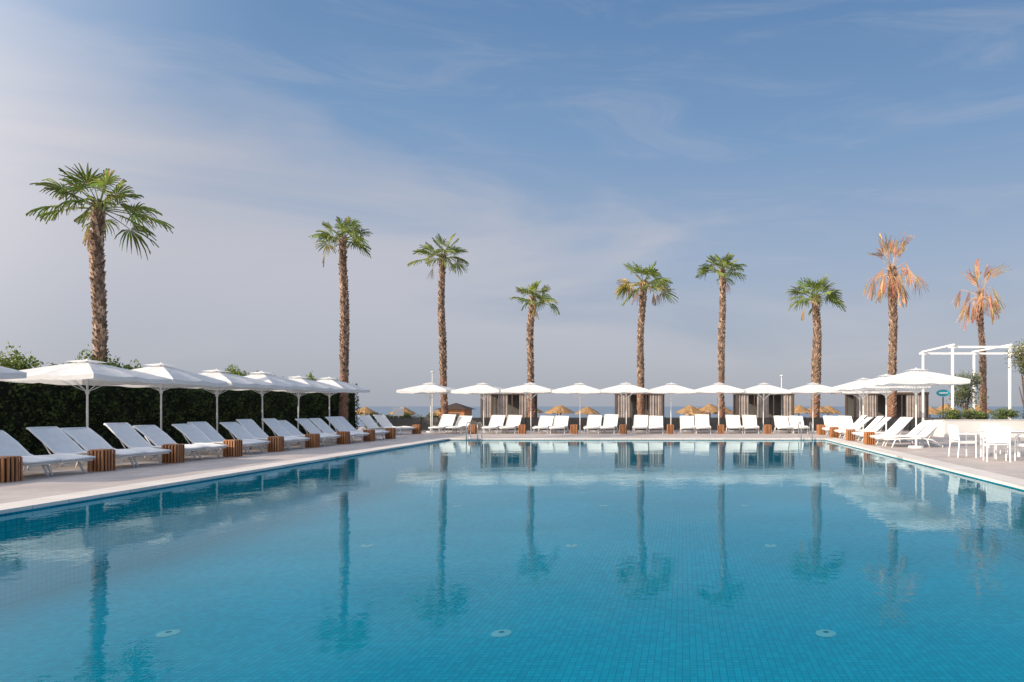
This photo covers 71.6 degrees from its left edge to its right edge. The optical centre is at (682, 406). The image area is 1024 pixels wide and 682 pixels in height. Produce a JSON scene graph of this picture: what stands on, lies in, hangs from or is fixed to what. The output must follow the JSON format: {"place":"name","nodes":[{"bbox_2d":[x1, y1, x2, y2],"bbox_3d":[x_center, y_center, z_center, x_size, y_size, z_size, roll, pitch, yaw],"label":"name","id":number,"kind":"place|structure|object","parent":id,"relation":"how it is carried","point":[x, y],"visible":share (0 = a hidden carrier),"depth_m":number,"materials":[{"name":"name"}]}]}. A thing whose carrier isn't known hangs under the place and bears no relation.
{"place":"outdoors","nodes":[
{"label":"outdoors","id":0,"kind":"place"},
{"bbox_2d":[0,427,1023,503],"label":"pool deck","id":1,"kind":"structure","parent":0,"point":[36,482],"depth_m":18.72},
{"bbox_2d":[0,456,22,482],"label":"slatted side table","id":2,"kind":"object","parent":1,"relation":"on","point":[9,468],"visible":1,"depth_m":12.67,"materials":[{"name":"brown wood"}]},
{"bbox_2d":[0,366,26,379],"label":"patio umbrella","id":3,"kind":"object","parent":1,"relation":"on","point":[7,373],"visible":1,"depth_m":15.03,"materials":[{"name":"white fabric"}]},
{"bbox_2d":[19,456,60,475],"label":"sun lounger","id":4,"kind":"object","parent":1,"relation":"on","point":[34,461],"visible":0.59,"depth_m":13.54,"materials":[{"name":"white fabric"}]},
{"bbox_2d":[0,430,95,475],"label":"sun lounger","id":5,"kind":"object","parent":1,"relation":"on","point":[10,445],"visible":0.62,"depth_m":14.34,"materials":[{"name":"white fabric"}]},
{"bbox_2d":[26,426,144,469],"bbox_3d":[-13.516,0.934,15.490,2.051,0.949,0.764,0,0,-2],"label":"sun lounger","id":6,"kind":"object","parent":1,"relation":"on","point":[55,439],"visible":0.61,"depth_m":15.49,"materials":[{"name":"white fabric"}]},
{"bbox_2d":[0,358,171,426],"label":"patio umbrella","id":7,"kind":"object","parent":1,"relation":"on","point":[80,371],"visible":0.9,"depth_m":18.05,"materials":[{"name":"white fabric"}]},
{"bbox_2d":[26,163,173,363],"bbox_3d":[-19.351,-3.234,22.686,3.208,9.294,3.421,0,0,27],"label":"palm tree","id":8,"kind":"object","parent":1,"relation":"on","point":[94,236],"visible":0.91,"depth_m":22.47,"materials":[{"name":"green plant"}]},
{"bbox_2d":[87,449,115,471],"bbox_3d":[-12.615,1.165,14.820,0.330,0.470,0.330,0,0,0],"label":"slatted side table","id":9,"kind":"object","parent":1,"relation":"on","point":[104,459],"visible":0.98,"depth_m":14.69,"materials":[{"name":"brown wood"}]},
{"bbox_2d":[60,427,171,466],"bbox_3d":[-13.492,0.954,16.280,2.051,0.909,0.764,0,0,-1],"label":"sun lounger","id":10,"kind":"object","parent":1,"relation":"on","point":[86,438],"visible":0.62,"depth_m":16.30,"materials":[{"name":"white fabric"}]},
{"bbox_2d":[103,422,205,461],"bbox_3d":[-13.594,0.914,17.609,2.051,0.989,0.764,0,0,-2],"label":"sun lounger","id":11,"kind":"object","parent":1,"relation":"on","point":[128,435],"visible":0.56,"depth_m":17.60,"materials":[{"name":"white fabric"}]},
{"bbox_2d":[83,362,228,429],"bbox_3d":[-16.023,0.005,20.970,2.566,2.730,2.565,-1,-1,-1],"label":"patio umbrella","id":12,"kind":"object","parent":1,"relation":"on","point":[175,375],"visible":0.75,"depth_m":20.76,"materials":[{"name":"white fabric"}]},
{"bbox_2d":[162,444,184,462],"bbox_3d":[-12.643,1.165,16.940,0.330,0.470,0.330,0,0,-4],"label":"slatted side table","id":13,"kind":"object","parent":1,"relation":"on","point":[176,454],"visible":0.98,"depth_m":16.81,"materials":[{"name":"brown wood"}]},
{"bbox_2d":[0,342,359,454],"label":"hedge","id":14,"kind":"object","parent":1,"relation":"on","point":[23,406],"visible":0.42,"depth_m":23.04,"materials":[{"name":"green plant"}]},
{"bbox_2d":[132,425,228,458],"bbox_3d":[-13.512,0.954,18.400,2.051,0.909,0.764,0,0,-1],"label":"sun lounger","id":15,"kind":"object","parent":1,"relation":"on","point":[155,435],"visible":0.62,"depth_m":18.40,"materials":[{"name":"white fabric"}]},
{"bbox_2d":[149,369,276,431],"bbox_3d":[-15.992,0.050,23.448,2.622,2.700,2.624,0,0,-2],"label":"patio umbrella","id":16,"kind":"object","parent":1,"relation":"on","point":[234,380],"visible":0.71,"depth_m":23.23,"materials":[{"name":"white fabric"}]},
{"bbox_2d":[172,423,258,455],"bbox_3d":[-13.493,0.954,19.730,2.051,0.909,0.764,0,0,2],"label":"sun lounger","id":17,"kind":"object","parent":1,"relation":"on","point":[192,433],"visible":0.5,"depth_m":19.76,"materials":[{"name":"white fabric"}]},
{"bbox_2d":[187,421,270,453],"bbox_3d":[-13.625,0.934,20.520,2.051,0.949,0.764,0,0,1],"label":"sun lounger","id":18,"kind":"object","parent":1,"relation":"on","point":[209,431],"visible":0.45,"depth_m":20.66,"materials":[{"name":"white fabric"}]},
{"bbox_2d":[223,439,242,456],"bbox_3d":[-12.561,1.165,19.060,0.330,0.470,0.330,0,0,3],"label":"slatted side table","id":19,"kind":"object","parent":1,"relation":"on","point":[234,448],"visible":1,"depth_m":18.93,"materials":[{"name":"brown wood"}]},
{"bbox_2d":[219,422,296,449],"bbox_3d":[-13.580,0.954,21.851,2.051,0.909,0.764,0,0,2],"label":"sun lounger","id":20,"kind":"object","parent":1,"relation":"on","point":[237,430],"visible":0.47,"depth_m":21.90,"materials":[{"name":"white fabric"}]},
{"bbox_2d":[204,371,313,430],"bbox_3d":[-15.964,0.005,25.930,2.566,2.730,2.565,0,1,2],"label":"patio umbrella","id":21,"kind":"object","parent":1,"relation":"on","point":[284,383],"visible":0.66,"depth_m":25.69,"materials":[{"name":"white fabric"}]},
{"bbox_2d":[236,419,309,448],"bbox_3d":[-13.572,0.914,22.640,2.051,0.989,0.764,0,0,1],"label":"sun lounger","id":22,"kind":"object","parent":1,"relation":"on","point":[252,428],"visible":0.6,"depth_m":22.72,"materials":[{"name":"white fabric"}]},
{"bbox_2d":[268,436,283,451],"bbox_3d":[-12.621,1.165,21.180,0.330,0.470,0.330,0,0,-4],"label":"slatted side table","id":23,"kind":"object","parent":1,"relation":"on","point":[276,444],"visible":1,"depth_m":21.04,"materials":[{"name":"brown wood"}]},
{"bbox_2d":[261,418,330,446],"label":"sun lounger","id":24,"kind":"object","parent":1,"relation":"on","point":[276,427],"visible":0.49,"depth_m":24.00,"materials":[{"name":"white fabric"}]},
{"bbox_2d":[259,376,345,429],"bbox_3d":[-16.017,0.050,28.462,2.622,2.700,2.624,1,0,1],"label":"patio umbrella","id":25,"kind":"object","parent":1,"relation":"on","point":[319,386],"visible":0.59,"depth_m":28.41,"materials":[{"name":"white fabric"}]},
{"bbox_2d":[278,420,340,444],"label":"sun lounger","id":26,"kind":"object","parent":1,"relation":"on","point":[290,428],"visible":0.59,"depth_m":24.87,"materials":[{"name":"white fabric"}]},
{"bbox_2d":[305,434,319,447],"bbox_3d":[-12.636,1.165,23.300,0.330,0.470,0.330,0,0,1],"label":"slatted side table","id":27,"kind":"object","parent":1,"relation":"on","point":[313,441],"visible":0.96,"depth_m":23.15,"materials":[{"name":"brown wood"}]},
{"bbox_2d":[295,418,357,443],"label":"sun lounger","id":28,"kind":"object","parent":1,"relation":"on","point":[309,426],"visible":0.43,"depth_m":26.13,"materials":[{"name":"white fabric"}]},
{"bbox_2d":[285,377,369,426],"bbox_3d":[-16.039,0.005,30.992,2.566,2.730,2.565,0,0,0],"label":"patio umbrella","id":29,"kind":"object","parent":1,"relation":"on","point":[350,388],"visible":0.69,"depth_m":30.86,"materials":[{"name":"white fabric"}]},
{"bbox_2d":[309,418,369,441],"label":"sun lounger","id":30,"kind":"object","parent":1,"relation":"on","point":[321,425],"visible":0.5,"depth_m":26.93,"materials":[{"name":"white fabric"}]},
{"bbox_2d":[309,216,372,431],"bbox_3d":[-18.024,-4.325,36.078,3.050,11.489,3.122,0,0,-25],"label":"palm tree","id":31,"kind":"object","parent":1,"relation":"on","point":[344,304],"visible":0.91,"depth_m":36.04,"materials":[{"name":"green plant"}]},
{"bbox_2d":[337,431,349,443],"bbox_3d":[-12.635,1.165,25.420,0.330,0.470,0.330,0,0,6],"label":"slatted side table","id":32,"kind":"object","parent":1,"relation":"on","point":[344,438],"visible":0.93,"depth_m":25.28,"materials":[{"name":"brown wood"}]},
{"bbox_2d":[325,417,381,440],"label":"sun lounger","id":33,"kind":"object","parent":1,"relation":"on","point":[336,423],"visible":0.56,"depth_m":28.23,"materials":[{"name":"white fabric"}]},
{"bbox_2d":[334,416,389,438],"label":"sun lounger","id":34,"kind":"object","parent":1,"relation":"on","point":[345,423],"visible":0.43,"depth_m":29.11,"materials":[{"name":"white fabric"}]},
{"bbox_2d":[357,415,401,434],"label":"sun lounger","id":35,"kind":"object","parent":1,"relation":"on","point":[368,421],"visible":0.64,"depth_m":33.70,"materials":[{"name":"white fabric"}]},
{"bbox_2d":[373,415,415,434],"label":"sun lounger","id":36,"kind":"object","parent":1,"relation":"on","point":[383,420],"visible":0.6,"depth_m":34.74,"materials":[{"name":"white fabric"}]},
{"bbox_2d":[396,382,455,432],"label":"patio umbrella","id":37,"kind":"object","parent":1,"relation":"on","point":[430,388],"visible":0.95,"depth_m":36.06,"materials":[{"name":"white fabric"}]},
{"bbox_2d":[407,233,468,416],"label":"palm tree","id":38,"kind":"object","parent":1,"relation":"on","point":[443,259],"visible":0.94,"depth_m":40.25,"materials":[{"name":"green plant"}]},
{"bbox_2d":[428,414,455,433],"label":"sun lounger","id":39,"kind":"object","parent":1,"relation":"on","point":[446,420],"visible":0.91,"depth_m":36.41,"materials":[{"name":"white fabric"}]},
{"bbox_2d":[445,416,472,433],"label":"sun lounger","id":40,"kind":"object","parent":1,"relation":"on","point":[461,421],"visible":0.84,"depth_m":36.56,"materials":[{"name":"white fabric"}]},
{"bbox_2d":[451,383,511,432],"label":"patio umbrella","id":41,"kind":"object","parent":1,"relation":"on","point":[482,388],"visible":0.95,"depth_m":36.06,"materials":[{"name":"white fabric"}]},
{"bbox_2d":[482,415,505,433],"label":"sun lounger","id":42,"kind":"object","parent":1,"relation":"on","point":[496,421],"visible":0.91,"depth_m":36.37,"materials":[{"name":"white fabric"}]},
{"bbox_2d":[480,393,537,417],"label":"cabana","id":43,"kind":"object","parent":1,"relation":"on","point":[506,404],"visible":0.54,"depth_m":42.27,"materials":[{"name":"beige fabric"}]},
{"bbox_2d":[499,415,521,433],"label":"sun lounger","id":44,"kind":"object","parent":1,"relation":"on","point":[513,421],"visible":0.9,"depth_m":36.52,"materials":[{"name":"white fabric"}]},
{"bbox_2d":[0,440,1023,681],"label":"pool basin","id":45,"kind":"object","parent":1,"relation":"in","point":[673,575],"visible":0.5,"depth_m":10.29,"materials":[{"name":"tile"}]},
{"bbox_2d":[155,629,181,636],"bbox_3d":[-6.100,2.684,8.100,0.250,0.021,0.250,0,0,0],"label":"pool inlet","id":46,"kind":"object","parent":45,"relation":"on","point":[166,633],"visible":1,"depth_m":8.06,"materials":[{"name":"paint"}]},
{"bbox_2d":[0,438,1023,513],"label":"pool coping","id":47,"kind":"object","parent":45,"relation":"on","point":[15,506],"visible":1,"depth_m":14.79,"materials":[{"name":"stone"}]},
{"bbox_2d":[501,382,553,432],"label":"patio umbrella","id":48,"kind":"object","parent":1,"relation":"on","point":[530,388],"visible":0.98,"depth_m":35.98,"materials":[{"name":"white fabric"}]},
{"bbox_2d":[509,281,559,417],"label":"palm tree","id":49,"kind":"object","parent":1,"relation":"on","point":[532,302],"visible":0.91,"depth_m":40.25,"materials":[{"name":"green plant"}]},
{"bbox_2d":[532,416,553,433],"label":"sun lounger","id":50,"kind":"object","parent":1,"relation":"on","point":[545,422],"visible":0.9,"depth_m":36.39,"materials":[{"name":"white fabric"}]},
{"bbox_2d":[549,416,568,433],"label":"sun lounger","id":51,"kind":"object","parent":1,"relation":"on","point":[560,422],"visible":1,"depth_m":36.36,"materials":[{"name":"white fabric"}]},
{"bbox_2d":[552,383,606,432],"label":"patio umbrella","id":52,"kind":"object","parent":1,"relation":"on","point":[580,388],"visible":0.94,"depth_m":36.01,"materials":[{"name":"white fabric"}]},
{"bbox_2d":[583,415,601,433],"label":"sun lounger","id":53,"kind":"object","parent":1,"relation":"on","point":[593,421],"visible":0.92,"depth_m":36.40,"materials":[{"name":"white fabric"}]},
{"bbox_2d":[599,414,618,433],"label":"sun lounger","id":54,"kind":"object","parent":1,"relation":"on","point":[610,421],"visible":1,"depth_m":36.50,"materials":[{"name":"white fabric"}]},
{"bbox_2d":[600,383,647,432],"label":"patio umbrella","id":55,"kind":"object","parent":1,"relation":"on","point":[623,388],"visible":0.9,"depth_m":35.92,"materials":[{"name":"white fabric"}]},
{"bbox_2d":[615,393,664,417],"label":"cabana","id":56,"kind":"object","parent":1,"relation":"on","point":[654,404],"visible":0.52,"depth_m":42.27,"materials":[{"name":"beige fabric"}]},
{"bbox_2d":[632,415,647,433],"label":"sun lounger","id":57,"kind":"object","parent":1,"relation":"on","point":[640,421],"visible":1,"depth_m":36.49,"materials":[{"name":"white fabric"}]},
{"bbox_2d":[614,261,677,414],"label":"palm tree","id":58,"kind":"object","parent":1,"relation":"on","point":[625,287],"visible":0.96,"depth_m":40.23,"materials":[{"name":"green plant"}]},
{"bbox_2d":[649,416,662,432],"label":"sun lounger","id":59,"kind":"object","parent":1,"relation":"on","point":[655,422],"visible":1,"depth_m":36.54,"materials":[{"name":"white fabric"}]},
{"bbox_2d":[647,383,695,431],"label":"patio umbrella","id":60,"kind":"object","parent":1,"relation":"on","point":[671,388],"visible":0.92,"depth_m":35.90,"materials":[{"name":"white fabric"}]},
{"bbox_2d":[387,417,970,430],"bbox_3d":[-0.003,1.000,39.240,34.085,0.800,0.140,0,0,0],"label":"fence","id":61,"kind":"object","parent":1,"relation":"on","point":[424,423],"visible":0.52,"depth_m":39.20,"materials":[{"name":"paint"}]},
{"bbox_2d":[680,416,695,433],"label":"sun lounger","id":62,"kind":"object","parent":1,"relation":"on","point":[686,422],"visible":1,"depth_m":36.39,"materials":[{"name":"white fabric"}]},
{"bbox_2d":[695,414,710,433],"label":"sun lounger","id":63,"kind":"object","parent":1,"relation":"on","point":[701,421],"visible":0.94,"depth_m":36.44,"materials":[{"name":"white fabric"}]},
{"bbox_2d":[695,383,743,432],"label":"patio umbrella","id":64,"kind":"object","parent":1,"relation":"on","point":[718,388],"visible":0.88,"depth_m":35.90,"materials":[{"name":"white fabric"}]},
{"bbox_2d":[695,252,747,417],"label":"palm tree","id":65,"kind":"object","parent":1,"relation":"on","point":[722,274],"visible":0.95,"depth_m":40.25,"materials":[{"name":"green plant"}]},
{"bbox_2d":[725,415,743,433],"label":"sun lounger","id":66,"kind":"object","parent":1,"relation":"on","point":[732,421],"visible":1,"depth_m":36.55,"materials":[{"name":"white fabric"}]},
{"bbox_2d":[742,415,759,433],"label":"sun lounger","id":67,"kind":"object","parent":1,"relation":"on","point":[749,421],"visible":0.88,"depth_m":36.54,"materials":[{"name":"white fabric"}]},
{"bbox_2d":[733,393,793,417],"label":"cabana","id":68,"kind":"object","parent":1,"relation":"on","point":[747,404],"visible":0.53,"depth_m":42.27,"materials":[{"name":"beige fabric"}]},
{"bbox_2d":[739,383,790,432],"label":"patio umbrella","id":69,"kind":"object","parent":1,"relation":"on","point":[764,388],"visible":0.91,"depth_m":35.99,"materials":[{"name":"white fabric"}]},
{"bbox_2d":[774,416,793,433],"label":"sun lounger","id":70,"kind":"object","parent":1,"relation":"on","point":[781,422],"visible":0.99,"depth_m":36.56,"materials":[{"name":"white fabric"}]},
{"bbox_2d":[788,416,808,433],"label":"sun lounger","id":71,"kind":"object","parent":1,"relation":"on","point":[794,421],"visible":0.81,"depth_m":36.51,"materials":[{"name":"white fabric"}]},
{"bbox_2d":[785,274,846,417],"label":"palm tree","id":72,"kind":"object","parent":1,"relation":"on","point":[815,302],"visible":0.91,"depth_m":40.19,"materials":[{"name":"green plant"}]},
{"bbox_2d":[790,382,842,432],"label":"patio umbrella","id":73,"kind":"object","parent":1,"relation":"on","point":[812,388],"visible":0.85,"depth_m":36.05,"materials":[{"name":"white fabric"}]},
{"bbox_2d":[823,416,842,426],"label":"sun lounger","id":74,"kind":"object","parent":1,"relation":"on","point":[830,421],"visible":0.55,"depth_m":36.65,"materials":[{"name":"white fabric"}]},
{"bbox_2d":[837,416,852,433],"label":"sun lounger","id":75,"kind":"object","parent":1,"relation":"on","point":[846,421],"visible":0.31,"depth_m":36.55,"materials":[{"name":"white fabric"}]},
{"bbox_2d":[834,416,883,437],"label":"sun lounger","id":76,"kind":"object","parent":1,"relation":"on","point":[874,422],"visible":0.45,"depth_m":30.39,"materials":[{"name":"white fabric"}]},
{"bbox_2d":[830,391,890,429],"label":"patio umbrella","id":77,"kind":"object","parent":1,"relation":"on","point":[855,392],"visible":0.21,"depth_m":36.08,"materials":[{"name":"white fabric"}]},
{"bbox_2d":[829,377,894,437],"bbox_3d":[8.199,0.040,31.000,2.606,2.720,2.605,0,0,2],"label":"patio umbrella","id":78,"kind":"object","parent":1,"relation":"on","point":[842,387],"visible":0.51,"depth_m":30.98,"materials":[{"name":"white fabric"}]},
{"bbox_2d":[840,417,891,438],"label":"sun lounger","id":79,"kind":"object","parent":1,"relation":"on","point":[880,424],"visible":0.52,"depth_m":29.51,"materials":[{"name":"white fabric"}]},
{"bbox_2d":[863,432,874,444],"bbox_3d":[6.848,1.165,25.050,0.330,0.470,0.330,0,0,-3],"label":"slatted side table","id":80,"kind":"object","parent":1,"relation":"on","point":[867,439],"visible":0.94,"depth_m":24.92,"materials":[{"name":"brown wood"}]},
{"bbox_2d":[852,417,905,440],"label":"sun lounger","id":81,"kind":"object","parent":1,"relation":"on","point":[895,424],"visible":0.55,"depth_m":27.60,"materials":[{"name":"white fabric"}]},
{"bbox_2d":[856,417,912,442],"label":"sun lounger","id":82,"kind":"object","parent":1,"relation":"on","point":[901,425],"visible":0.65,"depth_m":26.51,"materials":[{"name":"white fabric"}]},
{"bbox_2d":[844,391,928,417],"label":"cabana","id":83,"kind":"object","parent":1,"relation":"on","point":[874,404],"visible":0.46,"depth_m":42.28,"materials":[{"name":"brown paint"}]},
{"bbox_2d":[846,374,930,441],"bbox_3d":[8.050,0.050,27.000,2.567,2.700,2.566,0,0,-1],"label":"patio umbrella","id":84,"kind":"object","parent":1,"relation":"on","point":[862,385],"visible":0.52,"depth_m":26.89,"materials":[{"name":"white fabric"}]},
{"bbox_2d":[862,233,929,417],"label":"palm tree","id":85,"kind":"object","parent":1,"relation":"on","point":[894,282],"visible":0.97,"depth_m":40.20,"materials":[{"name":"orange plant"}]},
{"bbox_2d":[870,420,931,445],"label":"sun lounger","id":86,"kind":"object","parent":1,"relation":"on","point":[922,425],"visible":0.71,"depth_m":24.57,"materials":[{"name":"white fabric"}]},
{"bbox_2d":[878,420,943,446],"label":"sun lounger","id":87,"kind":"object","parent":1,"relation":"on","point":[924,433],"visible":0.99,"depth_m":23.53,"materials":[{"name":"white fabric"}]},
{"bbox_2d":[868,368,970,447],"bbox_3d":[7.899,0.040,23.100,2.607,2.720,2.606,0,0,0],"label":"patio umbrella","id":88,"kind":"object","parent":1,"relation":"on","point":[915,377],"visible":1,"depth_m":22.39,"materials":[{"name":"white fabric"}]},
{"bbox_2d":[947,425,976,457],"bbox_3d":[7.729,0.956,18.899,0.579,0.892,0.588,0,0,-4],"label":"patio chair","id":89,"kind":"object","parent":1,"relation":"on","point":[954,433],"visible":1,"depth_m":18.70,"materials":[{"name":"white paint"}]},
{"bbox_2d":[948,369,988,419],"bbox_3d":[14.815,-0.567,35.461,2.078,2.746,1.683,0,0,0],"label":"olive tree","id":90,"kind":"object","parent":1,"relation":"on","point":[963,393],"visible":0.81,"depth_m":35.32,"materials":[{"name":"green plant"}]},
{"bbox_2d":[919,344,1023,420],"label":"white pergola","id":91,"kind":"object","parent":1,"relation":"on","point":[952,353],"visible":0.74,"depth_m":34.46,"materials":[{"name":"paint"}]},
{"bbox_2d":[981,424,1008,454],"bbox_3d":[9.101,0.956,19.921,0.588,0.892,0.579,0,0,2],"label":"patio chair","id":92,"kind":"object","parent":1,"relation":"on","point":[984,426],"visible":0.29,"depth_m":20.16,"materials":[{"name":"white paint"}]},
{"bbox_2d":[983,427,1010,461],"bbox_3d":[8.045,0.956,17.480,0.588,0.892,0.579,0,0,14],"label":"patio chair","id":93,"kind":"object","parent":1,"relation":"on","point":[997,435],"visible":1,"depth_m":17.26,"materials":[{"name":"white paint"}]},
{"bbox_2d":[978,430,1023,458],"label":"patio table","id":94,"kind":"object","parent":1,"relation":"on","point":[1018,432],"visible":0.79,"depth_m":18.82,"materials":[{"name":"white paint"}]},
{"bbox_2d":[1004,339,1023,407],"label":"olive tree","id":95,"kind":"object","parent":1,"relation":"on","point":[1019,358],"visible":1,"depth_m":29.96,"materials":[{"name":"green plant"}]},
{"bbox_2d":[0,0,1023,405],"label":"sky","id":96,"kind":"structure","parent":0,"point":[563,145],"materials":[{"name":"blue"}]},
{"bbox_2d":[355,406,1023,426],"bbox_3d":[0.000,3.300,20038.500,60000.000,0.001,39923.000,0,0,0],"label":"sea","id":97,"kind":"structure","parent":0,"point":[423,411],"depth_m":554.07,"materials":[{"name":"blue liquid"}]},
{"bbox_2d":[929,420,1023,436],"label":"planter wall","id":98,"kind":"structure","parent":0,"point":[964,426],"depth_m":31.00,"materials":[{"name":"white paint"}]},
{"bbox_2d":[936,408,965,419],"bbox_3d":[12.417,0.390,31.600,1.467,0.746,0.791,0,0,0],"label":"shrub","id":99,"kind":"object","parent":98,"relation":"on","point":[952,414],"visible":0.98,"depth_m":31.54,"materials":[{"name":"green plant"}]},
{"bbox_2d":[960,406,989,419],"bbox_3d":[13.499,0.355,31.617,1.491,0.776,0.915,0,0,0],"label":"shrub","id":100,"kind":"object","parent":98,"relation":"on","point":[972,414],"visible":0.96,"depth_m":31.53,"materials":[{"name":"green plant"}]},
{"bbox_2d":[990,408,1020,419],"bbox_3d":[14.894,0.374,31.625,1.528,0.771,0.928,0,0,0],"label":"shrub","id":101,"kind":"object","parent":98,"relation":"on","point":[1003,414],"visible":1,"depth_m":31.42,"materials":[{"name":"green plant"}]},
{"bbox_3d":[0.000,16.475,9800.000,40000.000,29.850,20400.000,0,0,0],"label":"ground","id":102,"kind":"structure","parent":0,"visible":0},
{"bbox_2d":[435,403,473,417],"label":"beach hut","id":103,"kind":"object","parent":102,"relation":"on","point":[457,409],"visible":0.4,"depth_m":55.00,"materials":[{"name":"brown wood"}]},
{"bbox_2d":[675,405,701,415],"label":"thatched parasol","id":104,"kind":"object","parent":102,"relation":"on","point":[689,409],"visible":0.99,"depth_m":57.33,"materials":[{"name":"wicker"}]},
{"bbox_2d":[952,258,1013,419],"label":"palm tree","id":105,"kind":"object","parent":102,"relation":"on","point":[979,308],"visible":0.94,"depth_m":45.84,"materials":[{"name":"orange plant"}]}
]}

